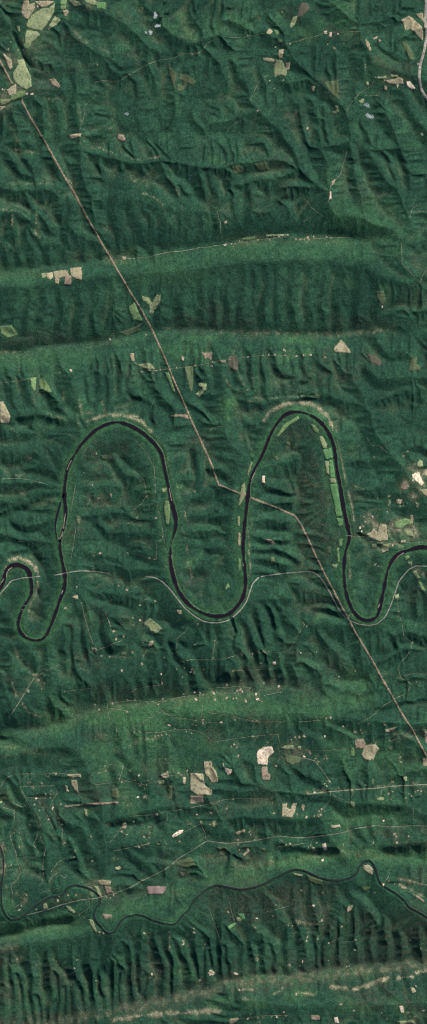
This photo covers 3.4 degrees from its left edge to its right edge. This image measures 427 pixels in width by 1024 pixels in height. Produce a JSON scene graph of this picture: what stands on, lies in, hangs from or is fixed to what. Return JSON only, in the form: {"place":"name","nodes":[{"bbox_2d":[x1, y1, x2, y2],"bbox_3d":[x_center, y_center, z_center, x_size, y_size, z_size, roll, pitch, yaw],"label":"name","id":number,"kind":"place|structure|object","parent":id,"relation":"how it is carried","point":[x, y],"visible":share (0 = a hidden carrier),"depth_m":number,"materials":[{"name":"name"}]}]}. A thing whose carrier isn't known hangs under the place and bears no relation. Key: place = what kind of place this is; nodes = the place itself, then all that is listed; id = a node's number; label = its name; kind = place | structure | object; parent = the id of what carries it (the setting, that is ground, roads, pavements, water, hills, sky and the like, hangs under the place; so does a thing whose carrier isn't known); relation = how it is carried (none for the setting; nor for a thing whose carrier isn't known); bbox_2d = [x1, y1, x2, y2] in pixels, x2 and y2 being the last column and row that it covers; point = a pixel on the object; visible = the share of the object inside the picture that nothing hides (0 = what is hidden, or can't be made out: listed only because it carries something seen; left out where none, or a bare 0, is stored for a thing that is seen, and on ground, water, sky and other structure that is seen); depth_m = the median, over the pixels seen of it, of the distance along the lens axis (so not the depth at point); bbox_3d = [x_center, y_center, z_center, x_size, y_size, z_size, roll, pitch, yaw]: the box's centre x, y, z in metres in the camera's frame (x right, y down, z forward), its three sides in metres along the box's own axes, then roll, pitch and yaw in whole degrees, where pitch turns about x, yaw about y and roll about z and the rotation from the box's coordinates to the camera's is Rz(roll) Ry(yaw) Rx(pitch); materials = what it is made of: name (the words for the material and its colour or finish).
{"place":"outdoors","nodes":[
{"label":"outdoors","id":0,"kind":"place"},
{"bbox_2d":[0,401,9,423],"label":"field","id":1,"kind":"structure","parent":0,"point":[4,416],"depth_m":20005.99,"materials":[{"name":"soil"}]},
{"bbox_2d":[0,99,10,104],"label":"field","id":2,"kind":"structure","parent":0,"point":[4,102],"depth_m":20010.69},
{"bbox_2d":[7,84,15,95],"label":"field","id":3,"kind":"structure","parent":0,"point":[11,90],"depth_m":20012.13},
{"bbox_2d":[10,91,25,101],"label":"field","id":4,"kind":"structure","parent":0,"point":[17,95],"depth_m":20010.88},
{"bbox_2d":[13,59,31,89],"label":"field","id":5,"kind":"structure","parent":0,"point":[23,76],"depth_m":20011.77,"materials":[{"name":"plant"}]},
{"bbox_2d":[22,43,30,50],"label":"field","id":6,"kind":"structure","parent":0,"point":[26,46],"depth_m":20011.52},
{"bbox_2d":[22,0,34,18],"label":"field","id":7,"kind":"structure","parent":0,"point":[27,9],"depth_m":20011.92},
{"bbox_2d":[25,30,39,42],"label":"field","id":8,"kind":"structure","parent":0,"point":[30,36],"depth_m":20012.18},
{"bbox_2d":[26,3,54,30],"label":"field","id":9,"kind":"structure","parent":0,"point":[39,19],"depth_m":20011.66,"materials":[{"name":"plant"}]},
{"bbox_2d":[35,1,53,6],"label":"field","id":10,"kind":"structure","parent":0,"point":[43,3],"depth_m":20012.17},
{"bbox_2d":[48,17,59,29],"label":"field","id":11,"kind":"structure","parent":0,"point":[55,21],"depth_m":20007.05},
{"bbox_2d":[55,494,64,542],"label":"river channel","id":12,"kind":"object","parent":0,"point":[56,517],"visible":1,"depth_m":20011.65,"materials":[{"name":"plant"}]},
{"bbox_2d":[53,270,68,283],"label":"field","id":13,"kind":"structure","parent":0,"point":[60,274],"depth_m":19992.71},
{"bbox_2d":[26,898,95,914],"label":"road","id":14,"kind":"structure","parent":0,"point":[60,905],"depth_m":20005.15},
{"bbox_2d":[60,0,66,9],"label":"field","id":15,"kind":"structure","parent":0,"point":[63,4],"depth_m":20001.40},
{"bbox_2d":[64,276,70,284],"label":"field","id":16,"kind":"structure","parent":0,"point":[67,281],"depth_m":19999.24,"materials":[{"name":"beige soil"}]},
{"bbox_2d":[67,774,80,777],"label":"field","id":17,"kind":"structure","parent":0,"point":[73,775],"depth_m":20001.41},
{"bbox_2d":[68,0,80,6],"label":"field","id":18,"kind":"structure","parent":0,"point":[74,3],"depth_m":20000.34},
{"bbox_2d":[71,780,78,793],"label":"field","id":19,"kind":"structure","parent":0,"point":[74,784],"depth_m":19997.34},
{"bbox_2d":[70,267,81,279],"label":"field","id":20,"kind":"structure","parent":0,"point":[76,273],"depth_m":19992.09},
{"bbox_2d":[85,0,96,4],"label":"field","id":21,"kind":"structure","parent":0,"point":[92,2],"depth_m":20004.00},
{"bbox_2d":[89,919,96,931],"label":"field","id":22,"kind":"structure","parent":0,"point":[91,922],"depth_m":20009.18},
{"bbox_2d":[97,2,105,8],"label":"field","id":23,"kind":"structure","parent":0,"point":[101,5],"depth_m":20003.50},
{"bbox_2d":[98,880,110,884],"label":"field","id":24,"kind":"structure","parent":0,"point":[104,882],"depth_m":20012.22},
{"bbox_2d":[104,886,111,893],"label":"field","id":25,"kind":"structure","parent":0,"point":[107,889],"depth_m":20010.71,"materials":[{"name":"beige soil"}]},
{"bbox_2d":[143,619,161,633],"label":"field","id":26,"kind":"structure","parent":0,"point":[153,626],"depth_m":19995.33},
{"bbox_2d":[164,501,169,524],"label":"field","id":27,"kind":"structure","parent":0,"point":[167,510],"depth_m":20011.37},
{"bbox_2d":[190,796,202,803],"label":"field","id":28,"kind":"structure","parent":0,"point":[195,799],"depth_m":19997.58,"materials":[{"name":"brown soil"}]},
{"bbox_2d":[190,773,211,794],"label":"field","id":29,"kind":"structure","parent":0,"point":[198,786],"depth_m":19996.35,"materials":[{"name":"soil"}]},
{"bbox_2d":[204,761,217,781],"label":"field","id":30,"kind":"structure","parent":0,"point":[212,775],"depth_m":19996.09,"materials":[{"name":"soil"}]},
{"bbox_2d":[0,0,426,1023],"bbox_3d":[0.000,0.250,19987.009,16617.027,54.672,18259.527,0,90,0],"label":"hills","id":31,"kind":"structure","parent":0,"point":[162,178],"depth_m":19995.76,"materials":[{"name":"plant"}]},
{"bbox_2d":[0,60,12,83],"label":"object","id":32,"kind":"object","parent":31,"relation":"on","point":[4,69],"visible":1,"depth_m":20009.65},
{"bbox_2d":[3,54,11,68],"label":"clearing","id":33,"kind":"structure","parent":31,"relation":"on","point":[8,61],"depth_m":20012.38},
{"bbox_2d":[0,325,17,337],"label":"clearing","id":34,"kind":"structure","parent":31,"relation":"on","point":[8,331],"depth_m":19984.11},
{"bbox_2d":[20,787,38,857],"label":"lane","id":35,"kind":"structure","parent":31,"relation":"on","point":[37,822],"depth_m":20005.10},
{"bbox_2d":[30,378,35,390],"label":"clearing","id":36,"kind":"structure","parent":31,"relation":"on","point":[33,383],"depth_m":19999.02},
{"bbox_2d":[39,377,51,391],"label":"clearing","id":37,"kind":"structure","parent":31,"relation":"on","point":[44,386],"depth_m":19998.11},
{"bbox_2d":[0,846,99,919],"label":"creek","id":38,"kind":"structure","parent":31,"relation":"on","point":[39,902],"depth_m":20010.15,"materials":[{"name":"liquid"}]},
{"bbox_2d":[49,79,59,87],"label":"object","id":39,"kind":"object","parent":31,"relation":"on","point":[54,82],"visible":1,"depth_m":19992.18,"materials":[{"name":"soil"}]},
{"bbox_2d":[69,133,80,138],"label":"village yard","id":40,"kind":"structure","parent":31,"relation":"on","point":[75,135],"depth_m":20001.16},
{"bbox_2d":[38,640,121,674],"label":"lane","id":41,"kind":"structure","parent":31,"relation":"on","point":[81,655],"depth_m":19997.84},
{"bbox_2d":[66,570,109,573],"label":"railway","id":42,"kind":"object","parent":31,"relation":"on","point":[88,571],"visible":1,"depth_m":19997.70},
{"bbox_2d":[64,801,118,806],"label":"clearing","id":43,"kind":"structure","parent":31,"relation":"on","point":[100,803],"depth_m":20002.51,"materials":[{"name":"brown soil"}]},
{"bbox_2d":[111,788,118,798],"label":"clearing","id":44,"kind":"structure","parent":31,"relation":"on","point":[115,792],"depth_m":20001.57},
{"bbox_2d":[117,134,124,140],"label":"clearing","id":45,"kind":"structure","parent":31,"relation":"on","point":[121,137],"depth_m":19990.53,"materials":[{"name":"beige soil"}]},
{"bbox_2d":[119,325,138,335],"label":"clearing","id":46,"kind":"structure","parent":31,"relation":"on","point":[127,332],"depth_m":19969.76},
{"bbox_2d":[20,99,245,496],"bbox_3d":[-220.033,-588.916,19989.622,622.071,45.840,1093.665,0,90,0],"label":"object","id":47,"kind":"object","parent":31,"relation":"on","point":[135,300],"visible":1,"depth_m":19993.05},
{"bbox_2d":[128,302,141,320],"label":"clearing","id":48,"kind":"structure","parent":31,"relation":"on","point":[134,312],"depth_m":19984.11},
{"bbox_2d":[96,775,176,784],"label":"lane","id":49,"kind":"structure","parent":31,"relation":"on","point":[133,782],"depth_m":19994.58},
{"bbox_2d":[133,362,154,369],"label":"clearing","id":50,"kind":"structure","parent":31,"relation":"on","point":[149,366],"depth_m":19989.52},
{"bbox_2d":[142,295,160,313],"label":"clearing","id":51,"kind":"structure","parent":31,"relation":"on","point":[154,303],"depth_m":19987.08,"materials":[{"name":"plant"}]},
{"bbox_2d":[94,40,212,82],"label":"lane","id":52,"kind":"structure","parent":31,"relation":"on","point":[164,59],"depth_m":19993.61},
{"bbox_2d":[146,886,165,893],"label":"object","id":53,"kind":"structure","parent":31,"relation":"on","point":[156,889],"depth_m":19994.16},
{"bbox_2d":[122,247,201,258],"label":"lane","id":54,"kind":"structure","parent":31,"relation":"on","point":[160,253],"depth_m":19976.25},
{"bbox_2d":[114,691,212,702],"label":"lane","id":55,"kind":"structure","parent":31,"relation":"on","point":[162,700],"depth_m":19970.27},
{"bbox_2d":[165,372,174,391],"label":"clearing","id":56,"kind":"structure","parent":31,"relation":"on","point":[169,380],"depth_m":19991.78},
{"bbox_2d":[168,786,171,799],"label":"clearing","id":57,"kind":"structure","parent":31,"relation":"on","point":[170,792],"depth_m":19996.09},
{"bbox_2d":[168,63,176,87],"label":"clearing","id":58,"kind":"structure","parent":31,"relation":"on","point":[172,74],"depth_m":19997.16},
{"bbox_2d":[130,802,217,816],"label":"lane","id":59,"kind":"structure","parent":31,"relation":"on","point":[174,810],"depth_m":19999.45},
{"bbox_2d":[133,727,214,742],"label":"lane","id":60,"kind":"structure","parent":31,"relation":"on","point":[178,729],"depth_m":19988.65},
{"bbox_2d":[140,362,214,371],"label":"lane","id":61,"kind":"structure","parent":31,"relation":"on","point":[179,367],"depth_m":19987.45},
{"bbox_2d":[172,830,182,837],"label":"quarry","id":62,"kind":"structure","parent":31,"relation":"on","point":[177,833],"depth_m":19998.02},
{"bbox_2d":[171,414,188,418],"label":"scree patch","id":63,"kind":"object","parent":31,"relation":"on","point":[185,416],"visible":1,"depth_m":19995.56,"materials":[{"name":"soil"}]},
{"bbox_2d":[176,857,194,867],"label":"clearing","id":64,"kind":"structure","parent":31,"relation":"on","point":[187,862],"depth_m":19996.08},
{"bbox_2d":[177,74,195,90],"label":"clearing","id":65,"kind":"structure","parent":31,"relation":"on","point":[187,79],"depth_m":19993.41,"materials":[{"name":"plant"}]},
{"bbox_2d":[185,366,192,391],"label":"clearing","id":66,"kind":"structure","parent":31,"relation":"on","point":[189,371],"depth_m":19989.52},
{"bbox_2d":[196,383,206,396],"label":"clearing","id":67,"kind":"structure","parent":31,"relation":"on","point":[203,386],"depth_m":19995.24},
{"bbox_2d":[145,576,258,622],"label":"railway","id":68,"kind":"object","parent":31,"relation":"on","point":[199,618],"visible":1,"depth_m":20009.10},
{"bbox_2d":[202,352,211,359],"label":"clearing","id":69,"kind":"structure","parent":31,"relation":"on","point":[208,355],"depth_m":19983.98,"materials":[{"name":"beige soil"}]},
{"bbox_2d":[4,9,426,1018],"bbox_3d":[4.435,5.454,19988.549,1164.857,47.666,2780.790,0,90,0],"label":"bare ground patches","id":70,"kind":"object","parent":31,"relation":"on","point":[196,725],"visible":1,"depth_m":19995.07,"materials":[{"name":"soil"}]},
{"bbox_2d":[217,847,227,855],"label":"clearing","id":71,"kind":"structure","parent":31,"relation":"on","point":[223,851],"depth_m":19996.60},
{"bbox_2d":[223,764,231,774],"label":"clearing","id":72,"kind":"structure","parent":31,"relation":"on","point":[227,771],"depth_m":19999.89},
{"bbox_2d":[228,355,237,370],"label":"clearing","id":73,"kind":"structure","parent":31,"relation":"on","point":[233,364],"depth_m":19987.73,"materials":[{"name":"brown soil"}]},
{"bbox_2d":[229,1018,238,1023],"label":"village yard","id":74,"kind":"structure","parent":31,"relation":"on","point":[232,1021],"depth_m":19993.86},
{"bbox_2d":[231,165,242,173],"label":"clearing","id":75,"kind":"structure","parent":31,"relation":"on","point":[237,169],"depth_m":19998.26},
{"bbox_2d":[212,355,306,361],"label":"lane","id":76,"kind":"structure","parent":31,"relation":"on","point":[260,355],"depth_m":19985.08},
{"bbox_2d":[93,859,426,933],"bbox_3d":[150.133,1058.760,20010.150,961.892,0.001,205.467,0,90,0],"label":"creek","id":77,"kind":"structure","parent":31,"relation":"on","point":[404,900],"depth_m":20010.15,"materials":[{"name":"liquid"}]},
{"bbox_2d":[254,162,267,170],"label":"clearing","id":78,"kind":"structure","parent":31,"relation":"on","point":[261,166],"depth_m":19999.42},
{"bbox_2d":[257,747,273,764],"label":"quarry","id":79,"kind":"structure","parent":31,"relation":"on","point":[264,754],"depth_m":19994.28,"materials":[{"name":"stone"}]},
{"bbox_2d":[261,767,270,779],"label":"quarry","id":80,"kind":"structure","parent":31,"relation":"on","point":[265,774],"depth_m":19997.46,"materials":[{"name":"soil"}]},
{"bbox_2d":[266,234,288,236],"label":"clearing","id":81,"kind":"structure","parent":31,"relation":"on","point":[271,235],"depth_m":19978.29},
{"bbox_2d":[209,236,350,246],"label":"lane","id":82,"kind":"structure","parent":31,"relation":"on","point":[285,236],"depth_m":19974.04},
{"bbox_2d":[290,16,296,27],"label":"clearing","id":83,"kind":"structure","parent":31,"relation":"on","point":[293,22],"depth_m":19991.90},
{"bbox_2d":[250,497,348,618],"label":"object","id":84,"kind":"object","parent":31,"relation":"on","point":[302,528],"visible":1,"depth_m":20004.89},
{"bbox_2d":[297,3,309,16],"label":"clearing","id":85,"kind":"structure","parent":31,"relation":"on","point":[303,9],"depth_m":19994.90,"materials":[{"name":"brown soil"}]},
{"bbox_2d":[325,80,338,97],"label":"clearing","id":86,"kind":"structure","parent":31,"relation":"on","point":[333,87],"depth_m":20001.49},
{"bbox_2d":[334,340,350,352],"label":"clearing","id":87,"kind":"structure","parent":31,"relation":"on","point":[340,346],"depth_m":19979.48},
{"bbox_2d":[261,565,426,625],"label":"railway","id":88,"kind":"object","parent":31,"relation":"on","point":[333,598],"visible":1,"depth_m":20004.53,"materials":[{"name":"gravel"}]},
{"bbox_2d":[368,353,381,365],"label":"clearing","id":89,"kind":"structure","parent":31,"relation":"on","point":[374,359],"depth_m":19994.53,"materials":[{"name":"brown soil"}]},
{"bbox_2d":[376,291,385,304],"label":"clearing","id":90,"kind":"structure","parent":31,"relation":"on","point":[381,297],"depth_m":19996.62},
{"bbox_2d":[358,598,411,723],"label":"lane","id":91,"kind":"structure","parent":31,"relation":"on","point":[399,672],"depth_m":19995.02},
{"bbox_2d":[349,621,426,758],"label":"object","id":92,"kind":"object","parent":31,"relation":"on","point":[384,682],"visible":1,"depth_m":19997.73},
{"bbox_2d":[386,77,402,87],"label":"village yard","id":93,"kind":"structure","parent":31,"relation":"on","point":[396,82],"depth_m":20000.21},
{"bbox_2d":[401,481,408,489],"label":"clearing","id":94,"kind":"structure","parent":31,"relation":"on","point":[404,484],"depth_m":20002.30,"materials":[{"name":"brown soil"}]},
{"bbox_2d":[402,41,413,60],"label":"clearing","id":95,"kind":"structure","parent":31,"relation":"on","point":[408,50],"depth_m":19998.57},
{"bbox_2d":[409,357,419,370],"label":"clearing","id":96,"kind":"structure","parent":31,"relation":"on","point":[413,366],"depth_m":20000.89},
{"bbox_2d":[418,0,426,100],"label":"highway","id":97,"kind":"structure","parent":31,"relation":"on","point":[422,55],"depth_m":19996.38,"materials":[{"name":"asphalt"}]},
{"bbox_2d":[0,410,426,640],"bbox_3d":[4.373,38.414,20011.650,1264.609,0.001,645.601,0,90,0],"label":"river","id":98,"kind":"structure","parent":0,"point":[175,517],"depth_m":20011.65,"materials":[{"name":"liquid"}]},
{"bbox_2d":[238,483,245,505],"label":"field","id":99,"kind":"structure","parent":0,"point":[243,489],"depth_m":20011.79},
{"bbox_2d":[97,825,426,897],"bbox_3d":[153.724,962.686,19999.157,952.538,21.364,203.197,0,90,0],"label":"road","id":100,"kind":"structure","parent":0,"point":[256,840],"depth_m":19994.10,"materials":[{"name":"asphalt"}]},
{"bbox_2d":[274,60,286,76],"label":"field","id":101,"kind":"structure","parent":0,"point":[280,68],"depth_m":19991.90,"materials":[{"name":"plant"}]},
{"bbox_2d":[281,745,293,749],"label":"field","id":102,"kind":"structure","parent":0,"point":[286,747],"depth_m":19996.51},
{"bbox_2d":[277,416,298,435],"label":"field","id":103,"kind":"structure","parent":0,"point":[285,425],"depth_m":20011.86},
{"bbox_2d":[282,803,296,817],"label":"field","id":104,"kind":"structure","parent":0,"point":[286,812],"depth_m":20002.46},
{"bbox_2d":[284,755,300,764],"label":"field","id":105,"kind":"structure","parent":0,"point":[294,760],"depth_m":19994.66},
{"bbox_2d":[307,875,322,884],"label":"field","id":106,"kind":"structure","parent":0,"point":[313,880],"depth_m":20008.19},
{"bbox_2d":[311,1015,319,1019],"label":"field","id":107,"kind":"structure","parent":0,"point":[314,1017],"depth_m":19999.17,"materials":[{"name":"beige soil"}]},
{"bbox_2d":[319,436,326,448],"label":"field","id":108,"kind":"structure","parent":0,"point":[323,443],"depth_m":20011.46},
{"bbox_2d":[325,461,328,474],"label":"field","id":109,"kind":"structure","parent":0,"point":[327,466],"depth_m":20010.80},
{"bbox_2d":[323,448,332,458],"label":"field","id":110,"kind":"structure","parent":0,"point":[327,453],"depth_m":20011.67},
{"bbox_2d":[329,460,334,476],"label":"field","id":111,"kind":"structure","parent":0,"point":[332,471],"depth_m":20010.81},
{"bbox_2d":[330,483,341,516],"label":"field","id":112,"kind":"structure","parent":0,"point":[335,495],"depth_m":20011.24,"materials":[{"name":"plant"}]},
{"bbox_2d":[337,518,342,526],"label":"field","id":113,"kind":"structure","parent":0,"point":[340,522],"depth_m":20011.11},
{"bbox_2d":[355,739,364,748],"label":"field","id":114,"kind":"structure","parent":0,"point":[359,743],"depth_m":19993.83,"materials":[{"name":"beige soil"}]},
{"bbox_2d":[307,784,426,793],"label":"road","id":115,"kind":"structure","parent":0,"point":[366,788],"depth_m":19995.65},
{"bbox_2d":[363,865,372,874],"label":"field","id":116,"kind":"structure","parent":0,"point":[368,869],"depth_m":20009.17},
{"bbox_2d":[362,744,378,760],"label":"field","id":117,"kind":"structure","parent":0,"point":[369,752],"depth_m":19992.81,"materials":[{"name":"soil"}]},
{"bbox_2d":[367,524,387,540],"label":"field","id":118,"kind":"structure","parent":0,"point":[380,534],"depth_m":20000.10,"materials":[{"name":"soil"}]},
{"bbox_2d":[380,544,388,552],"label":"field","id":119,"kind":"structure","parent":0,"point":[384,547],"depth_m":20007.80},
{"bbox_2d":[394,518,410,528],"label":"field","id":120,"kind":"structure","parent":0,"point":[401,523],"depth_m":19997.11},
{"bbox_2d":[397,1020,415,1023],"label":"field","id":121,"kind":"structure","parent":0,"point":[407,1022],"depth_m":20002.11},
{"bbox_2d":[404,529,413,536],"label":"field","id":122,"kind":"structure","parent":0,"point":[408,533],"depth_m":20000.29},
{"bbox_2d":[401,16,422,39],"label":"field","id":123,"kind":"structure","parent":0,"point":[410,23],"depth_m":19994.27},
{"bbox_2d":[412,472,423,485],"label":"field","id":124,"kind":"structure","parent":0,"point":[417,478],"depth_m":20005.06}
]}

